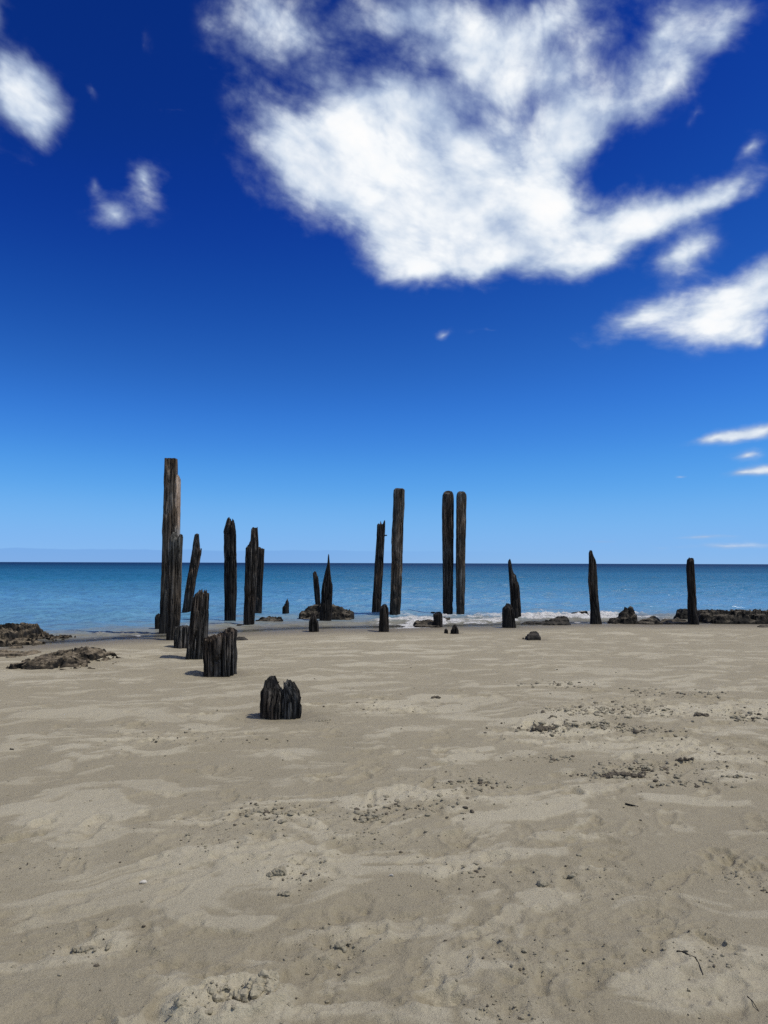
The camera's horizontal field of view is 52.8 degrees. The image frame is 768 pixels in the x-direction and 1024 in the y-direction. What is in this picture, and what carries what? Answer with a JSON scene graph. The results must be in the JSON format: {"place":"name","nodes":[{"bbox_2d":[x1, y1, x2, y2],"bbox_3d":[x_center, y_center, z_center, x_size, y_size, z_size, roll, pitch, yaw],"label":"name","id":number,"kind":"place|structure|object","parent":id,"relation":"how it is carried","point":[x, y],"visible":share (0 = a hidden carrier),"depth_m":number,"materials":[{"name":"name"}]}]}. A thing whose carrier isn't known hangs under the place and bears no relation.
{"place":"outdoors","nodes":[
{"label":"outdoors","id":0,"kind":"place"},
{"bbox_2d":[0,622,767,1023],"bbox_3d":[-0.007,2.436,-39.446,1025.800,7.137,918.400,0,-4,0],"label":"beach","id":1,"kind":"structure","parent":0,"point":[682,840],"depth_m":4.37,"materials":[{"name":"beige sand"}]},
{"bbox_2d":[9,644,22,648],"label":"rock","id":2,"kind":"object","parent":1,"relation":"on","point":[17,646],"visible":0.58,"depth_m":14.28,"materials":[{"name":"beige stone"}]},
{"bbox_2d":[0,650,40,657],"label":"rock","id":3,"kind":"object","parent":1,"relation":"on","point":[8,654],"visible":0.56,"depth_m":13.00,"materials":[{"name":"beige stone"}]},
{"bbox_2d":[0,622,82,646],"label":"rock","id":4,"kind":"object","parent":1,"relation":"on","point":[22,633],"visible":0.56,"depth_m":15.60,"materials":[{"name":"grey stone"}]},
{"bbox_2d":[6,646,121,669],"bbox_3d":[-4.766,2.534,12.176,2.031,0.738,2.252,0,-4,0],"label":"rock","id":5,"kind":"object","parent":1,"relation":"on","point":[75,658],"visible":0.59,"depth_m":11.69,"materials":[{"name":"stone"}]},
{"bbox_2d":[71,943,110,953],"bbox_3d":[-1.155,1.720,3.049,0.152,0.032,0.050,1,-4,-9],"label":"sand clod","id":6,"kind":"object","parent":1,"relation":"on","point":[84,948],"visible":0.98,"depth_m":3.04,"materials":[{"name":"beige sand"}]},
{"bbox_2d":[155,613,159,628],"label":"pile stump","id":7,"kind":"object","parent":1,"relation":"on","point":[157,616],"visible":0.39,"depth_m":18.40,"materials":[{"name":"black wood"}]},
{"bbox_2d":[159,458,180,635],"bbox_3d":[-4.868,1.022,17.561,0.423,4.507,0.321,0,-4,0],"label":"jetty pile","id":8,"kind":"object","parent":1,"relation":"on","point":[171,504],"visible":0.62,"depth_m":17.49,"materials":[{"name":"brown wood"}]},
{"bbox_2d":[166,532,182,639],"bbox_3d":[-4.405,1.785,16.209,0.313,2.747,0.272,0,-4,0],"label":"jetty pile","id":9,"kind":"object","parent":1,"relation":"on","point":[174,584],"visible":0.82,"depth_m":16.12,"materials":[{"name":"brown wood"}]},
{"bbox_2d":[174,625,188,648],"bbox_3d":[-3.775,2.570,14.459,0.330,0.904,0.323,0,-4,0],"label":"pile stump","id":10,"kind":"object","parent":1,"relation":"on","point":[180,636],"visible":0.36,"depth_m":14.35,"materials":[{"name":"black wood"}]},
{"bbox_2d":[173,995,206,1007],"bbox_3d":[-0.650,1.645,2.588,0.116,0.051,0.053,0,-4,0],"label":"sand clod","id":11,"kind":"object","parent":1,"relation":"on","point":[180,1000],"visible":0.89,"depth_m":2.58,"materials":[{"name":"beige sand"}]},
{"bbox_2d":[182,534,201,612],"bbox_3d":[-5.902,2.159,23.579,0.647,3.018,0.283,0,-4,0],"label":"jetty pile","id":12,"kind":"object","parent":1,"relation":"on","point":[192,576],"visible":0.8,"depth_m":23.49,"materials":[{"name":"brown wood"}]},
{"bbox_2d":[185,589,208,659],"bbox_3d":[-3.068,2.073,12.680,0.358,1.633,0.308,0,-4,0],"label":"jetty pile","id":13,"kind":"object","parent":1,"relation":"on","point":[198,624],"visible":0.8,"depth_m":12.58,"materials":[{"name":"black wood"}]},
{"bbox_2d":[203,627,236,676],"bbox_3d":[-2.278,2.178,10.727,0.459,1.165,0.442,0,-4,0],"label":"pile stump","id":14,"kind":"object","parent":1,"relation":"on","point":[220,654],"visible":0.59,"depth_m":10.56,"materials":[{"name":"black wood"}]},
{"bbox_2d":[223,517,236,620],"bbox_3d":[-4.185,1.815,21.003,0.375,3.380,0.323,0,-4,0],"label":"jetty pile","id":15,"kind":"object","parent":1,"relation":"on","point":[230,576],"visible":0.89,"depth_m":20.90,"materials":[{"name":"brown wood"}]},
{"bbox_2d":[237,636,247,639],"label":"rock","id":16,"kind":"object","parent":1,"relation":"on","point":[241,638],"visible":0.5,"depth_m":15.71,"materials":[{"name":"stone"}]},
{"bbox_2d":[207,969,281,1002],"bbox_3d":[-0.472,1.669,2.685,0.261,0.079,0.144,2,-4,-29],"label":"sand clod","id":17,"kind":"object","parent":1,"relation":"on","point":[261,982],"visible":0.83,"depth_m":2.67,"materials":[{"name":"beige sand"}]},
{"bbox_2d":[243,527,258,624],"bbox_3d":[-3.433,1.905,19.883,0.384,3.056,0.308,0,-4,0],"label":"jetty pile","id":18,"kind":"object","parent":1,"relation":"on","point":[251,565],"visible":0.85,"depth_m":19.78,"materials":[{"name":"brown wood"}]},
{"bbox_2d":[255,547,264,612],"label":"jetty pile","id":19,"kind":"object","parent":1,"relation":"on","point":[260,572],"visible":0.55,"depth_m":23.95,"materials":[{"name":"brown wood"}]},
{"bbox_2d":[256,616,282,621],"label":"rock","id":20,"kind":"object","parent":1,"relation":"on","point":[274,619],"visible":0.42,"depth_m":20.81,"materials":[{"name":"grey stone"}]},
{"bbox_2d":[266,865,286,876],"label":"sand clod","id":21,"kind":"object","parent":1,"relation":"on","point":[280,871],"visible":1,"depth_m":3.72,"materials":[{"name":"beige sand"}]},
{"bbox_2d":[260,675,301,719],"bbox_3d":[-1.031,2.107,7.777,0.437,0.922,0.345,0,-4,0],"label":"pile stump","id":22,"kind":"object","parent":1,"relation":"on","point":[277,702],"visible":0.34,"depth_m":7.69,"materials":[{"name":"black wood"}]},
{"bbox_2d":[278,890,290,895],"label":"sand clod","id":23,"kind":"object","parent":1,"relation":"on","point":[287,893],"visible":1,"depth_m":3.53,"materials":[{"name":"beige sand"}]},
{"bbox_2d":[282,598,288,613],"bbox_3d":[-3.002,3.160,23.625,0.224,1.042,0.221,0,-4,0],"label":"pile stump","id":24,"kind":"object","parent":1,"relation":"on","point":[285,608],"visible":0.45,"depth_m":23.56,"materials":[{"name":"black wood"}]},
{"bbox_2d":[309,612,318,631],"bbox_3d":[-1.649,2.826,18.193,0.242,0.951,0.260,0,-4,0],"label":"pile stump","id":25,"kind":"object","parent":1,"relation":"on","point":[313,624],"visible":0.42,"depth_m":18.13,"materials":[{"name":"black wood"}]},
{"bbox_2d":[313,571,320,604],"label":"jetty pile","id":26,"kind":"object","parent":1,"relation":"on","point":[316,589],"visible":0.66,"depth_m":28.14,"materials":[{"name":"black wood"}]},
{"bbox_2d":[319,554,332,620],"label":"jetty pile","id":27,"kind":"object","parent":1,"relation":"on","point":[326,601],"visible":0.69,"depth_m":21.26,"materials":[{"name":"black wood"}]},
{"bbox_2d":[298,604,353,619],"bbox_3d":[-1.653,3.135,22.342,1.748,0.982,1.158,0,-4,0],"label":"rock","id":28,"kind":"object","parent":1,"relation":"on","point":[340,613],"visible":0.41,"depth_m":22.13,"materials":[{"name":"grey stone"}]},
{"bbox_2d":[330,941,354,952],"bbox_3d":[-0.164,1.727,3.064,0.101,0.046,0.054,0,-4,0],"label":"sand clod","id":29,"kind":"object","parent":1,"relation":"on","point":[341,945],"visible":0.99,"depth_m":3.06,"materials":[{"name":"beige sand"}]},
{"bbox_2d":[365,812,380,817],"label":"sand clod","id":30,"kind":"object","parent":1,"relation":"on","point":[373,815],"visible":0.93,"depth_m":4.57,"materials":[{"name":"beige sand"}]},
{"bbox_2d":[372,520,386,611],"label":"jetty pile","id":31,"kind":"object","parent":1,"relation":"on","point":[378,576],"visible":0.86,"depth_m":24.14,"materials":[{"name":"brown wood"}]},
{"bbox_2d":[379,604,388,631],"bbox_3d":[0.003,2.728,18.197,0.255,1.147,0.251,0,-4,0],"label":"pile stump","id":32,"kind":"object","parent":1,"relation":"on","point":[384,619],"visible":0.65,"depth_m":18.12,"materials":[{"name":"black wood"}]},
{"bbox_2d":[0,657,767,1023],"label":"sand crumbs","id":33,"kind":"object","parent":1,"relation":"on","point":[488,781],"visible":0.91,"depth_m":4.82,"materials":[{"name":"beige sand"}]},
{"bbox_2d":[1,669,767,1023],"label":"weed scraps","id":34,"kind":"object","parent":1,"relation":"on","point":[493,787],"visible":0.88,"depth_m":5.23,"materials":[{"name":"black plant"}]},
{"bbox_2d":[389,488,404,614],"bbox_3d":[0.395,1.476,23.738,0.489,4.445,0.355,0,-4,0],"label":"jetty pile","id":35,"kind":"object","parent":1,"relation":"on","point":[397,544],"visible":0.91,"depth_m":23.61,"materials":[{"name":"brown wood"}]},
{"bbox_2d":[413,619,439,627],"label":"rock","id":36,"kind":"object","parent":1,"relation":"on","point":[427,623],"visible":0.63,"depth_m":19.50,"materials":[{"name":"grey stone"}]},
{"bbox_2d":[433,613,442,626],"bbox_3d":[1.365,2.969,19.467,0.258,0.864,0.251,0,-4,0],"label":"pile stump","id":37,"kind":"object","parent":1,"relation":"on","point":[437,619],"visible":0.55,"depth_m":19.39,"materials":[{"name":"black wood"}]},
{"bbox_2d":[442,491,453,614],"bbox_3d":[2.020,1.532,24.380,0.385,4.425,0.345,0,-4,0],"label":"jetty pile","id":38,"kind":"object","parent":1,"relation":"on","point":[448,530],"visible":0.93,"depth_m":24.26,"materials":[{"name":"brown wood"}]},
{"bbox_2d":[450,624,458,633],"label":"pile stump","id":39,"kind":"object","parent":1,"relation":"on","point":[454,630],"visible":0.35,"depth_m":17.45,"materials":[{"name":"black wood"}]},
{"bbox_2d":[456,491,466,613],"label":"jetty pile","id":40,"kind":"object","parent":1,"relation":"on","point":[461,500],"visible":0.91,"depth_m":24.09,"materials":[{"name":"brown wood"}]},
{"bbox_2d":[502,603,515,627],"bbox_3d":[3.156,2.850,19.511,0.350,1.113,0.334,0,-4,0],"label":"pile stump","id":41,"kind":"object","parent":1,"relation":"on","point":[508,617],"visible":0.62,"depth_m":19.40,"materials":[{"name":"black wood"}]},
{"bbox_2d":[508,559,521,622],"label":"jetty pile","id":42,"kind":"object","parent":1,"relation":"on","point":[515,602],"visible":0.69,"depth_m":22.28,"materials":[{"name":"black wood"}]},
{"bbox_2d":[525,631,540,639],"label":"rock","id":43,"kind":"object","parent":1,"relation":"on","point":[533,635],"visible":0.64,"depth_m":16.01,"materials":[{"name":"grey stone"}]},
{"bbox_2d":[526,723,555,731],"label":"sand clod","id":44,"kind":"object","parent":1,"relation":"on","point":[542,728],"visible":0.88,"depth_m":6.99,"materials":[{"name":"grey sand"}]},
{"bbox_2d":[537,879,549,886],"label":"sand clod","id":45,"kind":"object","parent":1,"relation":"on","point":[541,883],"visible":1,"depth_m":3.65,"materials":[{"name":"beige sand"}]},
{"bbox_2d":[521,616,570,624],"bbox_3d":[4.263,3.061,20.436,1.414,0.629,1.040,0,-4,0],"label":"rock","id":46,"kind":"object","parent":1,"relation":"on","point":[560,620],"visible":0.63,"depth_m":20.29,"materials":[{"name":"grey stone"}]},
{"bbox_2d":[562,872,577,878],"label":"sand clod","id":47,"kind":"object","parent":1,"relation":"on","point":[572,875],"visible":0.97,"depth_m":3.76,"materials":[{"name":"beige sand"}]},
{"bbox_2d":[588,550,601,623],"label":"jetty pile","id":48,"kind":"object","parent":1,"relation":"on","point":[595,617],"visible":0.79,"depth_m":20.54,"materials":[{"name":"brown wood"}]},
{"bbox_2d":[605,606,637,623],"bbox_3d":[6.395,2.975,20.845,0.852,0.863,0.817,0,-4,0],"label":"rock","id":49,"kind":"object","parent":1,"relation":"on","point":[626,615],"visible":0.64,"depth_m":20.74,"materials":[{"name":"grey stone"}]},
{"bbox_2d":[598,771,645,777],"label":"sand ridge","id":50,"kind":"structure","parent":1,"relation":"on","point":[631,775],"depth_m":5.48,"materials":[{"name":"grey sand"}]},
{"bbox_2d":[638,616,662,624],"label":"rock","id":51,"kind":"object","parent":1,"relation":"on","point":[653,620],"visible":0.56,"depth_m":20.49,"materials":[{"name":"grey stone"}]},
{"bbox_2d":[661,617,689,624],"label":"rock","id":52,"kind":"object","parent":1,"relation":"on","point":[676,620],"visible":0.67,"depth_m":20.62,"materials":[{"name":"grey stone"}]},
{"bbox_2d":[673,609,687,618],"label":"rock","id":53,"kind":"object","parent":1,"relation":"on","point":[681,613],"visible":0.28,"depth_m":22.16,"materials":[{"name":"grey stone"}]},
{"bbox_2d":[675,757,693,762],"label":"sand clod","id":54,"kind":"object","parent":1,"relation":"on","point":[684,758],"visible":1,"depth_m":5.94,"materials":[{"name":"grey sand"}]},
{"bbox_2d":[677,950,703,974],"bbox_3d":[1.181,1.709,2.941,0.046,0.009,0.180,1,-4,-10],"label":"twig","id":55,"kind":"object","parent":1,"relation":"on","point":[691,955],"visible":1,"depth_m":2.98,"materials":[{"name":"brown wood"}]},
{"bbox_2d":[686,558,698,624],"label":"jetty pile","id":56,"kind":"object","parent":1,"relation":"on","point":[693,618],"visible":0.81,"depth_m":20.44,"materials":[{"name":"black wood"}]},
{"bbox_2d":[694,713,709,716],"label":"sand clod","id":57,"kind":"object","parent":1,"relation":"on","point":[702,714],"visible":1,"depth_m":7.71,"materials":[{"name":"grey sand"}]},
{"bbox_2d":[721,774,742,778],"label":"sand clod","id":58,"kind":"object","parent":1,"relation":"on","point":[737,776],"visible":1,"depth_m":5.47,"materials":[{"name":"beige sand"}]},
{"bbox_2d":[697,609,767,623],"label":"rock","id":59,"kind":"object","parent":1,"relation":"on","point":[736,616],"visible":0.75,"depth_m":21.00,"materials":[{"name":"grey stone"}]},
{"bbox_2d":[0,562,767,647],"bbox_3d":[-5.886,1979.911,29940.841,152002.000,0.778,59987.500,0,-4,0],"label":"sea","id":60,"kind":"structure","parent":0,"point":[84,600],"depth_m":40.85,"materials":[{"name":"liquid"}]},
{"bbox_2d":[0,0,767,563],"label":"sky","id":61,"kind":"structure","parent":0,"point":[320,260],"materials":[{"name":"blue"}]}
]}

